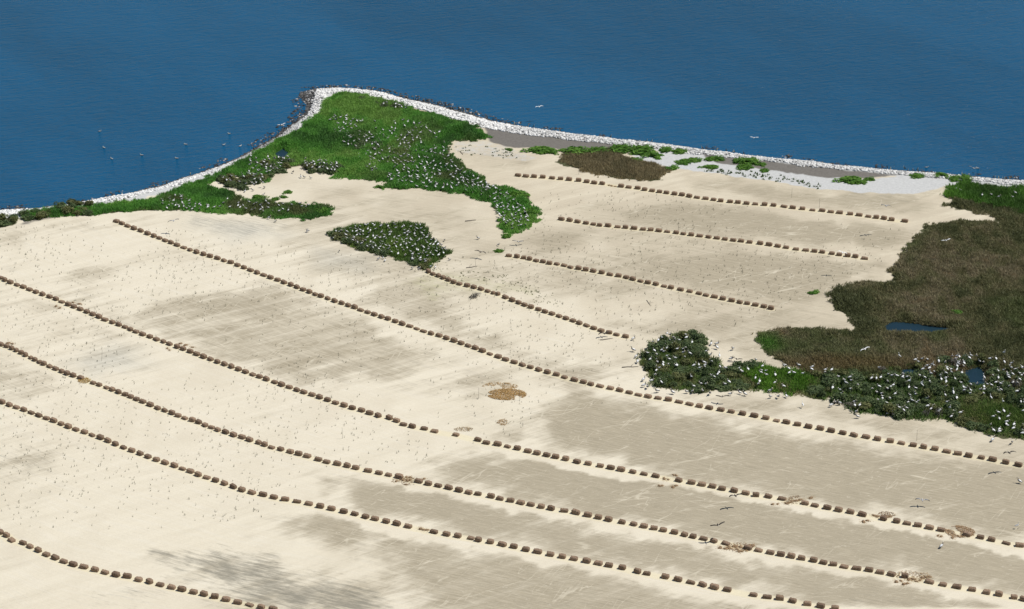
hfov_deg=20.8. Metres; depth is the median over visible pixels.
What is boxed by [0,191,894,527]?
planted sprigs
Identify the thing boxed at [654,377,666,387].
mangrove bush
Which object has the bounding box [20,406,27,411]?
hay bale
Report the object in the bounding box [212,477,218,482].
hay bale
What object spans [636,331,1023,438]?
thicket grass
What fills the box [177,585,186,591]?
hay bale
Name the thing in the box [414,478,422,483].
hay bale
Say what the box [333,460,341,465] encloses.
hay bale
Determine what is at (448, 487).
hay bale
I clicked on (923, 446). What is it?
hay bale
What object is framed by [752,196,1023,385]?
marsh grass
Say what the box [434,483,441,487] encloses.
hay bale
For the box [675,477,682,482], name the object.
hay bale
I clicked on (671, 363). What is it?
mangrove bush
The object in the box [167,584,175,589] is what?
hay bale
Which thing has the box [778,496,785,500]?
hay bale
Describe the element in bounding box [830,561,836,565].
hay bale
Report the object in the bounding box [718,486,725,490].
hay bale
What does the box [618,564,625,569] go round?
hay bale
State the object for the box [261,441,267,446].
hay bale
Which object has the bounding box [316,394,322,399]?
hay bale
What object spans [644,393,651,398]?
hay bale
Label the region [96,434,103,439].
hay bale
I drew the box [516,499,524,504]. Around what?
hay bale
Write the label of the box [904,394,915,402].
mangrove bush
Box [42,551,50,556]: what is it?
hay bale
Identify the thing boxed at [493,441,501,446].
hay bale
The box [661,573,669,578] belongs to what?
hay bale
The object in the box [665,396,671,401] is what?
hay bale
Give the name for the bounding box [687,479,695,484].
hay bale
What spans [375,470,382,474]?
hay bale
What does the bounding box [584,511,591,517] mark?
hay bale
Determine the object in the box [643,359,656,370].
mangrove bush
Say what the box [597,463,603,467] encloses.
hay bale
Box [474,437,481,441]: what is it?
hay bale
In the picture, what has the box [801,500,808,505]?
hay bale
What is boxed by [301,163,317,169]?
mangrove bush
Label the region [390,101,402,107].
mangrove bush
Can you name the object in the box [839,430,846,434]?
hay bale
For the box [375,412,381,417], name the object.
hay bale
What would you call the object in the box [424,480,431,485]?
hay bale
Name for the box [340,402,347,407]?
hay bale
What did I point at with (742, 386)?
mangrove bush
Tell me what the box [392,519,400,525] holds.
hay bale
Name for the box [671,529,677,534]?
hay bale
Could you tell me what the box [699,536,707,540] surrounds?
hay bale
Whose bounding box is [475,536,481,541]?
hay bale
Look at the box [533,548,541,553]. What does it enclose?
hay bale
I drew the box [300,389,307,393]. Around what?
hay bale
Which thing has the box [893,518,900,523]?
hay bale
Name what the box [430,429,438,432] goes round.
hay bale
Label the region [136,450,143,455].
hay bale
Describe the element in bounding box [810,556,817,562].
hay bale
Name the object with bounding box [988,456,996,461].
hay bale
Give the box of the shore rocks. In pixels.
[0,87,1023,215]
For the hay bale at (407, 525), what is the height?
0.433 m
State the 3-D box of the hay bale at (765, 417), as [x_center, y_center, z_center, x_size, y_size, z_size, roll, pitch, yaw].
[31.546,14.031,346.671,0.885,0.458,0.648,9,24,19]
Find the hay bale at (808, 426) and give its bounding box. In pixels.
[805,423,812,428]
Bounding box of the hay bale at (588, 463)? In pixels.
[584,461,591,465]
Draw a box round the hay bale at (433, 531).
[430,529,437,533]
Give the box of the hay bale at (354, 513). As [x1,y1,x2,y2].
[351,511,358,515]
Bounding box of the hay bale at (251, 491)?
[247,489,255,494]
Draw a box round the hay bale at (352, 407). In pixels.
[348,405,355,409]
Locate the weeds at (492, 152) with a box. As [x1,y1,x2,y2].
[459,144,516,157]
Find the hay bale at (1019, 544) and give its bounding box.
[1015,542,1023,547]
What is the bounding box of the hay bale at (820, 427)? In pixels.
[816,425,823,430]
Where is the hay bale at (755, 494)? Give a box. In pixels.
[752,492,758,496]
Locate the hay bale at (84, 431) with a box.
[81,429,87,434]
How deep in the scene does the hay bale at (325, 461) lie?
335.25 m
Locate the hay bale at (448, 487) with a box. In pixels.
[444,484,452,489]
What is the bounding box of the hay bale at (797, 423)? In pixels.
[794,421,801,426]
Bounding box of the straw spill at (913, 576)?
[896,571,929,580]
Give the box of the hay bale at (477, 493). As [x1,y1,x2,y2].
[474,491,481,495]
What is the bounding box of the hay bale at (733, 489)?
[730,487,737,492]
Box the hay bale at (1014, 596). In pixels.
[1011,594,1017,599]
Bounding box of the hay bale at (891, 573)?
[887,571,895,576]
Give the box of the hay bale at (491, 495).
[487,493,494,498]
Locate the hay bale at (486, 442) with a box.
[482,440,489,444]
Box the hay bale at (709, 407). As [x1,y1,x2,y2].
[705,405,712,409]
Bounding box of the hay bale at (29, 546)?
[26,543,33,548]
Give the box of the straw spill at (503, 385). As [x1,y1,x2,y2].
[481,382,516,390]
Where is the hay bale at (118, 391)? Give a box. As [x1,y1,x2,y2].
[115,389,121,393]
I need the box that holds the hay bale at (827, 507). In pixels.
[823,504,831,509]
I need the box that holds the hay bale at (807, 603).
[803,601,811,605]
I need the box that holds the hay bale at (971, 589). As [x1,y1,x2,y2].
[968,586,975,591]
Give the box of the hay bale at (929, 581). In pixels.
[925,578,933,584]
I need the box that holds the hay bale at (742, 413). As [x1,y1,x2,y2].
[739,410,745,415]
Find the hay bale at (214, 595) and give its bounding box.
[211,593,218,598]
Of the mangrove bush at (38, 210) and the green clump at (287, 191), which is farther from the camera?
the green clump at (287, 191)
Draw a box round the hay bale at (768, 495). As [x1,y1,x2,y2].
[764,493,772,498]
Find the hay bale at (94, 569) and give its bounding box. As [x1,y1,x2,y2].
[91,566,98,572]
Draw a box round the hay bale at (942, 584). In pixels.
[939,581,946,586]
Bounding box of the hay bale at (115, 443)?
[112,441,118,446]
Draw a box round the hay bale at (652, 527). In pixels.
[650,525,657,530]
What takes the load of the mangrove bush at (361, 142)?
on the ground at (278, 552)
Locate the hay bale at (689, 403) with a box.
[685,401,693,405]
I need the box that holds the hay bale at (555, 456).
[552,453,558,458]
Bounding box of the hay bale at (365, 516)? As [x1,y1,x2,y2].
[361,513,369,518]
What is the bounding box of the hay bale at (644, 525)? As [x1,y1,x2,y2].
[640,523,647,528]
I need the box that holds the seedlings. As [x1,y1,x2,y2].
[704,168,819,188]
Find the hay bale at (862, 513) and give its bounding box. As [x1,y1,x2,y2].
[858,511,866,516]
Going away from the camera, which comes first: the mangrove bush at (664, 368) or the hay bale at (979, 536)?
the hay bale at (979, 536)
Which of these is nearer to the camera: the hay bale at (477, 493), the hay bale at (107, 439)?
the hay bale at (477, 493)
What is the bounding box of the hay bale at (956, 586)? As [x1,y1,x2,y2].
[952,583,961,589]
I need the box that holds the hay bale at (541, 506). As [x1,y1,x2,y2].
[538,503,544,508]
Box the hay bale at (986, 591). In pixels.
[982,589,990,594]
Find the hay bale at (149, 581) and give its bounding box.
[146,578,152,584]
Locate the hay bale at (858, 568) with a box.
[852,565,861,570]
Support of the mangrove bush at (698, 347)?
on the ground at (278, 552)
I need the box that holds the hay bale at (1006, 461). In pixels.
[1002,459,1009,464]
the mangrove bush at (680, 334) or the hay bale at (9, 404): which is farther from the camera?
the mangrove bush at (680, 334)
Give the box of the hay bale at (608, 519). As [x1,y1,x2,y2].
[604,516,612,521]
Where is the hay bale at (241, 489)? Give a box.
[238,486,245,491]
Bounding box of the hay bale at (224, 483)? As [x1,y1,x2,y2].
[221,480,227,485]
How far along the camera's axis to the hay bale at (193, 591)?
305.58 m
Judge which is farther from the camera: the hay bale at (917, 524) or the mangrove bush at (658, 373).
the mangrove bush at (658, 373)
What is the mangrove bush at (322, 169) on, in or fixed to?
on the ground at (278, 552)
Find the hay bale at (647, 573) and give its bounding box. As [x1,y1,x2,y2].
[643,571,650,575]
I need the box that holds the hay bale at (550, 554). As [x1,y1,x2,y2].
[546,551,554,556]
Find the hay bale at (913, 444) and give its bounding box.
[910,442,916,446]
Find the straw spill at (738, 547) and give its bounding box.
[725,542,750,551]
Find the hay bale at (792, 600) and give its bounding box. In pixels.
[788,597,796,603]
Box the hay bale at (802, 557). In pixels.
[798,555,805,560]
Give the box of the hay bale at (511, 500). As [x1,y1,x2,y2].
[506,498,514,502]
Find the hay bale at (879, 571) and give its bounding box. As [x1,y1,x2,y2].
[875,569,884,574]
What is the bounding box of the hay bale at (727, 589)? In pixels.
[723,586,731,591]
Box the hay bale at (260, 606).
[257,604,264,608]
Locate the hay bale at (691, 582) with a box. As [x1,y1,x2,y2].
[686,579,694,584]
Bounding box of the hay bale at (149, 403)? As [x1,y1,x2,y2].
[146,401,153,406]
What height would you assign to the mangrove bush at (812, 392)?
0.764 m
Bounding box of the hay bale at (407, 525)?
[404,523,411,528]
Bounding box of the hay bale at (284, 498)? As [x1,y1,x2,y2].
[281,496,288,501]
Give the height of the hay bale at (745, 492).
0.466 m
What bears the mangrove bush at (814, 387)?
on the ground at (278, 552)
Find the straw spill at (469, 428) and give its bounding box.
[454,426,472,430]
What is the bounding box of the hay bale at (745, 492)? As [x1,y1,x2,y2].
[742,490,749,495]
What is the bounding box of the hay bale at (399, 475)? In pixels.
[395,473,403,478]
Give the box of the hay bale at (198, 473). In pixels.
[194,471,201,476]
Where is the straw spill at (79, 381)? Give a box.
[78,377,89,383]
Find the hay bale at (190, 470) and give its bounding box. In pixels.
[186,468,194,473]
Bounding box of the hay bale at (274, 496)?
[270,494,277,499]
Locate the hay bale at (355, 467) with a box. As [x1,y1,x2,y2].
[352,465,359,469]
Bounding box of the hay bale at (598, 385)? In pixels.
[596,383,603,387]
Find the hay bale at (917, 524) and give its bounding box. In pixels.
[914,522,921,527]
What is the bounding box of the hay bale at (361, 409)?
[358,407,364,412]
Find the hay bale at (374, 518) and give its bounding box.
[371,516,378,520]
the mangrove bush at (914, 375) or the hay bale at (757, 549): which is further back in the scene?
the mangrove bush at (914, 375)
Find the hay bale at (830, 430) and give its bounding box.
[827,427,834,432]
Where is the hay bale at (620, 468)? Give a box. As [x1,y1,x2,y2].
[617,466,624,471]
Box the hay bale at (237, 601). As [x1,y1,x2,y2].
[233,599,241,604]
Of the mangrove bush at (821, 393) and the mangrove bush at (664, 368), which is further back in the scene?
the mangrove bush at (664, 368)
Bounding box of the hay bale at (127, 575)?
[123,572,131,578]
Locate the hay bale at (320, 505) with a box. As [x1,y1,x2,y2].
[316,503,323,508]
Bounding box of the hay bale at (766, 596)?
[762,594,771,598]
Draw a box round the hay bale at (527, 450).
[524,448,531,452]
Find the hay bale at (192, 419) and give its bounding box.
[189,417,195,421]
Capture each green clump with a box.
[252,194,269,198]
[282,190,292,194]
[315,207,327,212]
[493,248,502,252]
[501,233,511,238]
[509,190,530,196]
[520,146,552,154]
[521,207,542,214]
[547,148,559,154]
[557,146,588,154]
[587,146,609,152]
[609,143,632,153]
[627,144,655,154]
[640,150,663,159]
[659,146,671,152]
[665,164,679,170]
[671,148,687,154]
[674,158,691,164]
[686,157,703,162]
[697,164,718,168]
[704,155,724,161]
[733,156,746,163]
[736,163,753,169]
[745,156,760,165]
[758,162,766,166]
[760,168,769,172]
[807,289,819,294]
[832,175,861,184]
[856,179,867,184]
[862,176,874,180]
[909,172,924,178]
[934,172,950,178]
[948,175,960,181]
[960,174,972,180]
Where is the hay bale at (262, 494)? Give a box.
[259,491,266,496]
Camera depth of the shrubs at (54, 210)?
411.37 m
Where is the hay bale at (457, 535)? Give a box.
[454,532,461,538]
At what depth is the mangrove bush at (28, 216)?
409.20 m
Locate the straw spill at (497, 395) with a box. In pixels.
[488,388,526,399]
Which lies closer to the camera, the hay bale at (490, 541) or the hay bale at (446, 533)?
the hay bale at (490, 541)
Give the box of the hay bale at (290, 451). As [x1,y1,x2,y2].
[286,449,293,453]
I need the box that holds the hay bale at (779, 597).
[776,594,783,600]
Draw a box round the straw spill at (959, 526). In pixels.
[945,525,974,537]
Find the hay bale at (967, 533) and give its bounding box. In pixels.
[963,531,971,536]
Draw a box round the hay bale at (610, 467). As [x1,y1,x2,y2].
[607,464,614,469]
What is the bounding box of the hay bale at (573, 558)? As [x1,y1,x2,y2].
[570,555,577,560]
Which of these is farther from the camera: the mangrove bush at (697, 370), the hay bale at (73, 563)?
the mangrove bush at (697, 370)
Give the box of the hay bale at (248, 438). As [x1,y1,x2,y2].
[245,436,252,441]
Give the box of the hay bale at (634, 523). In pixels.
[630,521,637,526]
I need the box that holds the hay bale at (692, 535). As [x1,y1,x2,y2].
[689,533,696,538]
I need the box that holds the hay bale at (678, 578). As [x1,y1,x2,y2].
[674,575,682,582]
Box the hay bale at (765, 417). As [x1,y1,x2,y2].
[762,415,769,419]
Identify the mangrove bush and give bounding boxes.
[0,213,7,220]
[0,219,12,226]
[9,216,17,222]
[17,208,28,215]
[20,213,35,220]
[30,208,40,213]
[35,212,46,219]
[42,208,50,217]
[53,201,66,205]
[60,205,73,213]
[65,202,76,208]
[66,198,76,204]
[70,210,80,215]
[73,200,83,205]
[82,209,92,215]
[84,200,93,205]
[216,174,227,180]
[219,177,228,183]
[223,173,235,179]
[223,180,237,187]
[237,179,247,184]
[237,184,248,190]
[243,177,255,184]
[244,174,254,179]
[251,176,265,184]
[254,174,267,178]
[259,160,270,163]
[266,172,274,177]
[276,168,286,172]
[282,162,290,168]
[283,158,294,162]
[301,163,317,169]
[307,167,315,173]
[316,166,329,173]
[325,167,337,174]
[327,230,338,237]
[330,231,347,240]
[341,235,352,244]
[353,236,366,242]
[354,140,366,145]
[356,244,366,250]
[370,246,378,252]
[374,248,388,257]
[380,102,388,107]
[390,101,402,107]
[408,259,419,266]
[418,262,430,270]
[639,349,649,357]
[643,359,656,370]
[646,353,654,360]
[647,342,664,351]
[651,371,661,377]
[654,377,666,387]
[655,355,662,364]
[655,364,669,373]
[659,334,668,339]
[660,372,674,382]
[661,340,680,352]
[664,359,678,367]
[667,336,681,342]
[667,355,678,361]
[669,381,677,387]
[670,341,680,351]
[670,372,686,381]
[671,351,683,357]
[672,368,687,374]
[674,330,688,338]
[679,358,690,365]
[680,339,692,347]
[680,343,695,350]
[683,381,692,386]
[686,329,704,339]
[686,371,694,379]
[687,350,696,356]
[688,366,702,374]
[689,384,704,392]
[692,343,708,351]
[694,338,708,345]
[696,350,709,358]
[698,356,707,363]
[699,375,716,386]
[701,370,709,375]
[702,365,714,373]
[707,382,715,389]
[708,359,716,367]
[711,372,729,380]
[715,381,734,391]
[716,367,726,373]
[725,363,742,373]
[725,370,740,377]
[732,361,742,365]
[733,381,750,390]
[742,359,760,369]
[805,389,816,395]
[807,384,825,392]
[810,370,820,377]
[817,388,826,398]
[821,376,840,389]
[822,370,837,379]
[823,387,831,392]
[829,390,850,403]
[838,368,850,376]
[841,373,865,384]
[841,383,853,393]
[842,399,857,409]
[848,368,860,375]
[848,393,860,401]
[852,381,870,391]
[852,401,871,410]
[858,395,872,402]
[861,387,871,396]
[867,373,882,382]
[870,397,887,408]
[872,405,883,413]
[875,387,885,395]
[880,383,896,390]
[881,370,898,376]
[882,373,890,380]
[882,402,898,415]
[883,393,891,400]
[884,376,896,384]
[891,392,905,400]
[891,401,902,406]
[892,407,913,420]
[893,366,900,372]
[893,388,904,394]
[897,378,908,387]
[899,400,914,411]
[904,370,918,379]
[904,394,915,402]
[907,387,916,395]
[910,382,920,391]
[913,368,929,377]
[913,402,926,409]
[915,361,926,370]
[919,373,934,380]
[921,388,933,398]
[921,396,929,404]
[923,381,937,388]
[925,404,940,413]
[928,377,942,384]
[930,385,949,396]
[934,366,947,375]
[934,409,942,416]
[936,355,951,363]
[936,371,945,380]
[936,396,943,401]
[938,381,948,388]
[942,409,952,414]
[944,393,957,402]
[945,357,961,365]
[945,371,967,381]
[945,400,960,410]
[948,385,962,395]
[948,410,958,420]
[949,379,957,386]
[955,416,971,426]
[956,354,973,367]
[957,373,969,383]
[958,383,976,395]
[962,396,978,404]
[965,421,981,430]
[966,382,975,388]
[971,391,985,399]
[976,424,989,431]
[977,353,987,363]
[985,366,1001,376]
[985,386,1001,393]
[987,359,999,367]
[988,374,1003,384]
[991,392,1002,399]
[997,380,1011,388]
[999,371,1012,380]
[1002,387,1015,394]
[1003,364,1012,370]
[1005,396,1015,404]
[1006,392,1014,397]
[1009,379,1021,386]
[1012,369,1021,374]
[1012,392,1023,403]
[1013,428,1022,435]
[1014,374,1023,382]
[1017,402,1023,408]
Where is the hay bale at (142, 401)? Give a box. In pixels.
[139,398,146,403]
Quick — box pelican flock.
[161,102,1016,269]
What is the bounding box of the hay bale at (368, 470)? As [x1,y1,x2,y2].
[364,468,371,472]
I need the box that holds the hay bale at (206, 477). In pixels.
[203,475,210,479]
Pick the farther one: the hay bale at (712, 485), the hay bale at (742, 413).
the hay bale at (742, 413)
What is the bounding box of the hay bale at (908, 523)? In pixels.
[903,520,910,525]
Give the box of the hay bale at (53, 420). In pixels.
[50,417,57,422]
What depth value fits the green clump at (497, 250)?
397.90 m
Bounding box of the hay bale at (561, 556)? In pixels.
[558,553,565,558]
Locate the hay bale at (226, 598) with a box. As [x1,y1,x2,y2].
[221,596,230,601]
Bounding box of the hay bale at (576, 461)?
[573,458,580,463]
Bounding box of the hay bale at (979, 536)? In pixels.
[977,534,984,539]
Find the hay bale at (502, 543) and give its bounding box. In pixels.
[498,541,506,546]
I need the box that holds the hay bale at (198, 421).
[195,419,201,424]
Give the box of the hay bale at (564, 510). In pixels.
[560,508,568,512]
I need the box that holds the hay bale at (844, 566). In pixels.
[840,564,848,568]
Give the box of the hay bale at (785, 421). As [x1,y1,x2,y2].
[782,419,790,424]
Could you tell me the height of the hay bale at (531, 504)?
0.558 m
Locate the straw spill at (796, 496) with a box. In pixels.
[786,495,810,503]
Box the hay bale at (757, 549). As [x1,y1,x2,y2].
[754,547,762,552]
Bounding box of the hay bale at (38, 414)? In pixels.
[35,412,42,417]
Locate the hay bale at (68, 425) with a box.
[64,423,71,428]
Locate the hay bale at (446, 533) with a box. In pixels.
[442,531,450,536]
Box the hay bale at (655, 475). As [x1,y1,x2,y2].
[652,473,659,477]
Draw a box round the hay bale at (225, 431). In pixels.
[222,428,228,434]
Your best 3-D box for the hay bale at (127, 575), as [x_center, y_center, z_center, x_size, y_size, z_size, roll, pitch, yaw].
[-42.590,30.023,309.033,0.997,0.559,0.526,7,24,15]
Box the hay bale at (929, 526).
[925,524,933,529]
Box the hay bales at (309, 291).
[0,173,907,386]
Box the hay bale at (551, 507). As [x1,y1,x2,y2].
[547,505,554,510]
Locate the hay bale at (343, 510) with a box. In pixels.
[340,508,347,513]
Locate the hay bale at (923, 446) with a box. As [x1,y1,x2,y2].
[920,443,926,448]
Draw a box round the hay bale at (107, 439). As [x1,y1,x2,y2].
[104,437,111,442]
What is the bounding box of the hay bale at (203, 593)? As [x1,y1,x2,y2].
[200,590,207,596]
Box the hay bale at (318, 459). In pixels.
[314,456,322,461]
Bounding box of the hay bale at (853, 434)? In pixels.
[850,432,857,437]
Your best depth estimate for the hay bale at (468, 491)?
327.63 m
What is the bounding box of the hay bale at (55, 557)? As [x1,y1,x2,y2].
[51,554,59,560]
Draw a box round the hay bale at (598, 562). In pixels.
[594,560,602,565]
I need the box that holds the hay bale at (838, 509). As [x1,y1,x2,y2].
[834,506,842,511]
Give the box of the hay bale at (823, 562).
[819,559,827,564]
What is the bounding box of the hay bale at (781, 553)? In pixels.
[777,551,784,556]
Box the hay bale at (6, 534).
[3,532,9,537]
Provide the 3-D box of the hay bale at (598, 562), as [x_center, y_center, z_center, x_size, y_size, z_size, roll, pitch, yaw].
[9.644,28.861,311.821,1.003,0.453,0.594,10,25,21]
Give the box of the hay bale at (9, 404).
[6,402,12,406]
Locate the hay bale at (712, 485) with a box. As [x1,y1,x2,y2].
[708,483,716,488]
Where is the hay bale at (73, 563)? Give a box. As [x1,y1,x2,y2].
[69,561,77,566]
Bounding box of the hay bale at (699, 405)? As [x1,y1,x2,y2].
[696,403,702,407]
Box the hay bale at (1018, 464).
[1014,461,1022,467]
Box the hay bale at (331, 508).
[327,505,335,510]
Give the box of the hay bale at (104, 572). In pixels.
[101,569,108,574]
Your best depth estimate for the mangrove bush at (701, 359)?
362.12 m
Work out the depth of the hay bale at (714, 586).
306.51 m
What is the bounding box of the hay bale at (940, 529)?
[937,527,944,531]
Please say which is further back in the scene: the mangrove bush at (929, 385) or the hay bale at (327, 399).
the mangrove bush at (929, 385)
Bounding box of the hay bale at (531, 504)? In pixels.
[527,502,534,506]
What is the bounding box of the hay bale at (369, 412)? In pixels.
[366,410,373,414]
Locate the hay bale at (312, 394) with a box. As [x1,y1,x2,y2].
[308,392,315,396]
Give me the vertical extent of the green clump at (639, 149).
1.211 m
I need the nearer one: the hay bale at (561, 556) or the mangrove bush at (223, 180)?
the hay bale at (561, 556)
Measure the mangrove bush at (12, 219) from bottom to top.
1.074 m
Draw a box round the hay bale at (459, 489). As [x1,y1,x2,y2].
[455,486,462,492]
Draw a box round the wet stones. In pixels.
[0,84,1017,208]
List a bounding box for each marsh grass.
[558,147,673,180]
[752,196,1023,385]
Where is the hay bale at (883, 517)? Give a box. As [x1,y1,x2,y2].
[880,515,886,520]
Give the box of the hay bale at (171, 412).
[168,409,174,414]
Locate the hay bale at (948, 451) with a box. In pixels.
[943,449,950,453]
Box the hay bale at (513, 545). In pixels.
[510,543,517,548]
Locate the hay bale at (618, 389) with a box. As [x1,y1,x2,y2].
[616,387,623,391]
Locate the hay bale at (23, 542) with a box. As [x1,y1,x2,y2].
[19,540,26,545]
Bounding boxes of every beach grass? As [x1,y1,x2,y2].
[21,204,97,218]
[92,168,335,220]
[205,90,541,235]
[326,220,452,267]
[741,362,817,395]
[940,177,1023,212]
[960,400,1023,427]
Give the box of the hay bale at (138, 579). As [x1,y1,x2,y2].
[134,576,142,581]
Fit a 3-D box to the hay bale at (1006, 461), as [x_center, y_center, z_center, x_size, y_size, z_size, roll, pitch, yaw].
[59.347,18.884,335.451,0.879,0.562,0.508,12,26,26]
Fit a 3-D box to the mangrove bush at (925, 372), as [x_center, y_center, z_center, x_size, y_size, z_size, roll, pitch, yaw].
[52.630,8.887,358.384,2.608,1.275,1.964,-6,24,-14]
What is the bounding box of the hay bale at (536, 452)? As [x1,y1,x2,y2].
[533,450,540,454]
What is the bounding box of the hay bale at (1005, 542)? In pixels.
[1002,540,1010,544]
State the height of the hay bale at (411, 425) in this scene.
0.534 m
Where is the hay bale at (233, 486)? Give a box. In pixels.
[229,483,236,489]
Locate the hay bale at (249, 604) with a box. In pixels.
[245,602,253,607]
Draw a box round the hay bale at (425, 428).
[420,426,427,430]
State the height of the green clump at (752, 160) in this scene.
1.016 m
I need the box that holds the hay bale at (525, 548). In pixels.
[522,546,529,551]
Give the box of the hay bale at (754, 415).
[750,412,758,417]
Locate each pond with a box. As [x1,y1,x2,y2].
[276,148,287,156]
[885,322,952,331]
[902,369,917,374]
[965,367,985,384]
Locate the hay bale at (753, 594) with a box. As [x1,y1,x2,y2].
[749,592,757,596]
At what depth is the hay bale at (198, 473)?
332.09 m
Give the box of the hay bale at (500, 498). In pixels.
[496,496,503,500]
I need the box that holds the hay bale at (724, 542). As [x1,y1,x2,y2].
[721,540,729,545]
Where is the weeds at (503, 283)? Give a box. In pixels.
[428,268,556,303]
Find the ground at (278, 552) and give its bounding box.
[0,90,1023,608]
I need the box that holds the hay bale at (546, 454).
[543,452,550,456]
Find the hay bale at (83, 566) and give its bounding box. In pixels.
[79,563,88,568]
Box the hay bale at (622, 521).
[618,519,625,524]
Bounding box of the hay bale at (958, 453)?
[954,451,961,455]
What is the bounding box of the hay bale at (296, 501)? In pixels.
[293,499,300,503]
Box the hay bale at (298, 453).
[295,450,302,455]
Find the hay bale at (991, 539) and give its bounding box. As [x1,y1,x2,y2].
[987,536,995,541]
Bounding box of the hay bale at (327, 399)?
[324,397,330,401]
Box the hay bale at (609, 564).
[605,562,612,567]
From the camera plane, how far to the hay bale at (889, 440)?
340.48 m
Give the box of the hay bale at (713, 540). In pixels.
[710,538,717,542]
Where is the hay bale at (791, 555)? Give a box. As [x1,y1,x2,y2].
[787,552,795,558]
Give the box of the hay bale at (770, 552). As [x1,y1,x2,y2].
[766,549,774,554]
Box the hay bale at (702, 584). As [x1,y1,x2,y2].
[698,581,706,587]
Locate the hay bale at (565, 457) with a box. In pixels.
[562,455,568,460]
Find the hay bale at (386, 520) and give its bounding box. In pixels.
[382,518,389,523]
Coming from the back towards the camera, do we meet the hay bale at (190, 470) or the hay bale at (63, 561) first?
the hay bale at (190, 470)
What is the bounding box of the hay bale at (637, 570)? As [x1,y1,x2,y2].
[634,567,640,573]
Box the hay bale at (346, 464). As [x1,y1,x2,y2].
[343,462,350,467]
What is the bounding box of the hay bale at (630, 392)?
[625,390,632,394]
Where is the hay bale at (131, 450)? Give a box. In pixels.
[128,447,135,452]
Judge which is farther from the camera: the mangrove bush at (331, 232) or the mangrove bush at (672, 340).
the mangrove bush at (331, 232)
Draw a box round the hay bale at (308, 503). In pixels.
[304,501,312,505]
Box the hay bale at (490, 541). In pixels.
[486,538,493,543]
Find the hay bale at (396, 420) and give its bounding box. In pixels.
[393,417,399,422]
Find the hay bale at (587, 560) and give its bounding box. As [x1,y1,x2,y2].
[582,557,590,563]
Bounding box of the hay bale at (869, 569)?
[865,566,873,572]
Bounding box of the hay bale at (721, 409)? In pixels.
[717,407,724,411]
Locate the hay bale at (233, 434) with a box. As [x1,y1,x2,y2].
[230,431,236,437]
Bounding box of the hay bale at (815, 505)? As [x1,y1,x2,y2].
[811,503,818,507]
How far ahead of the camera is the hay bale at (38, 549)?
314.55 m
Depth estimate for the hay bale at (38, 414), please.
347.14 m
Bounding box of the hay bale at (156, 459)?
[153,457,159,461]
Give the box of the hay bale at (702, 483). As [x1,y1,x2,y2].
[698,481,705,486]
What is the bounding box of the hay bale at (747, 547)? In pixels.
[744,544,751,549]
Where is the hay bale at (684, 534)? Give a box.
[681,531,687,536]
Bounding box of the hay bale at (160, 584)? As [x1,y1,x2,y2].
[156,582,164,586]
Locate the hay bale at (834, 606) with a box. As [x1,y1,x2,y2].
[831,605,838,608]
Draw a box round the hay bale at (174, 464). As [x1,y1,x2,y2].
[170,462,177,467]
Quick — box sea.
[0,0,1023,209]
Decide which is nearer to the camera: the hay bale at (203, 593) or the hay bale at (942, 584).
the hay bale at (203, 593)
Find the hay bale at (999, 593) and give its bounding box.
[995,590,1002,596]
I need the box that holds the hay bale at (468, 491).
[464,489,472,494]
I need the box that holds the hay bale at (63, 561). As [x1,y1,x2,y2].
[59,558,67,563]
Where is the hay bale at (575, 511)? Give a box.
[571,508,579,515]
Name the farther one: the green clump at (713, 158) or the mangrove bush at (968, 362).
the green clump at (713, 158)
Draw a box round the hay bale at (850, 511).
[846,508,854,514]
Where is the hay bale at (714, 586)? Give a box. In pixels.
[710,583,718,589]
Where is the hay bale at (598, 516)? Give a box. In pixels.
[595,514,601,519]
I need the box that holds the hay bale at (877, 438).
[874,435,880,440]
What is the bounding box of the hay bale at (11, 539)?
[7,537,15,542]
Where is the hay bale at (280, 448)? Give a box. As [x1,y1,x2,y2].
[277,446,284,451]
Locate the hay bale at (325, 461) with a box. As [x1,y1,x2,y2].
[322,459,330,463]
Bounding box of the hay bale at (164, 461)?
[161,459,168,464]
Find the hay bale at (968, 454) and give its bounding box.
[965,452,972,457]
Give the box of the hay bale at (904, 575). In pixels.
[901,572,908,578]
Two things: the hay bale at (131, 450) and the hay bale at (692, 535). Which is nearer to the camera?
the hay bale at (692, 535)
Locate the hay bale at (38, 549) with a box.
[34,546,41,552]
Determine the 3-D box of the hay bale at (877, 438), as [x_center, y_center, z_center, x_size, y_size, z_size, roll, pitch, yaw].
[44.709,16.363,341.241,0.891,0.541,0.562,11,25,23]
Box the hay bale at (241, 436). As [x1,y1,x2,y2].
[238,434,245,439]
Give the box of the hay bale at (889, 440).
[886,438,893,442]
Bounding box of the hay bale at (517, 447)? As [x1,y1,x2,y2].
[514,445,520,450]
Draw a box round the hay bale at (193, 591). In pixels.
[189,589,197,594]
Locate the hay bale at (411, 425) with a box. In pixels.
[408,423,415,428]
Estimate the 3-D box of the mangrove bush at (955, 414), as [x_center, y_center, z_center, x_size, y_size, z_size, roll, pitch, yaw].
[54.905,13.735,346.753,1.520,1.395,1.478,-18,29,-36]
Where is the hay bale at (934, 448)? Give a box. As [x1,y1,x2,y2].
[931,445,938,450]
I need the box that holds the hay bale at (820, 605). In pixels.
[816,602,824,608]
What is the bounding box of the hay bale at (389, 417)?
[386,414,392,419]
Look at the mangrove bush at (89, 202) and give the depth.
413.88 m
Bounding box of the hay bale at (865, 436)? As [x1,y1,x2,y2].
[862,434,869,438]
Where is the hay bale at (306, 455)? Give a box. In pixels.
[303,453,311,457]
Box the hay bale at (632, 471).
[629,469,636,473]
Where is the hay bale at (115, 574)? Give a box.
[111,571,119,577]
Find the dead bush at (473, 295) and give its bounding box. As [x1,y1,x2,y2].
[469,292,480,298]
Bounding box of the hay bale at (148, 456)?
[144,454,151,458]
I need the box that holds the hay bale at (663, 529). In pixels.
[659,527,666,531]

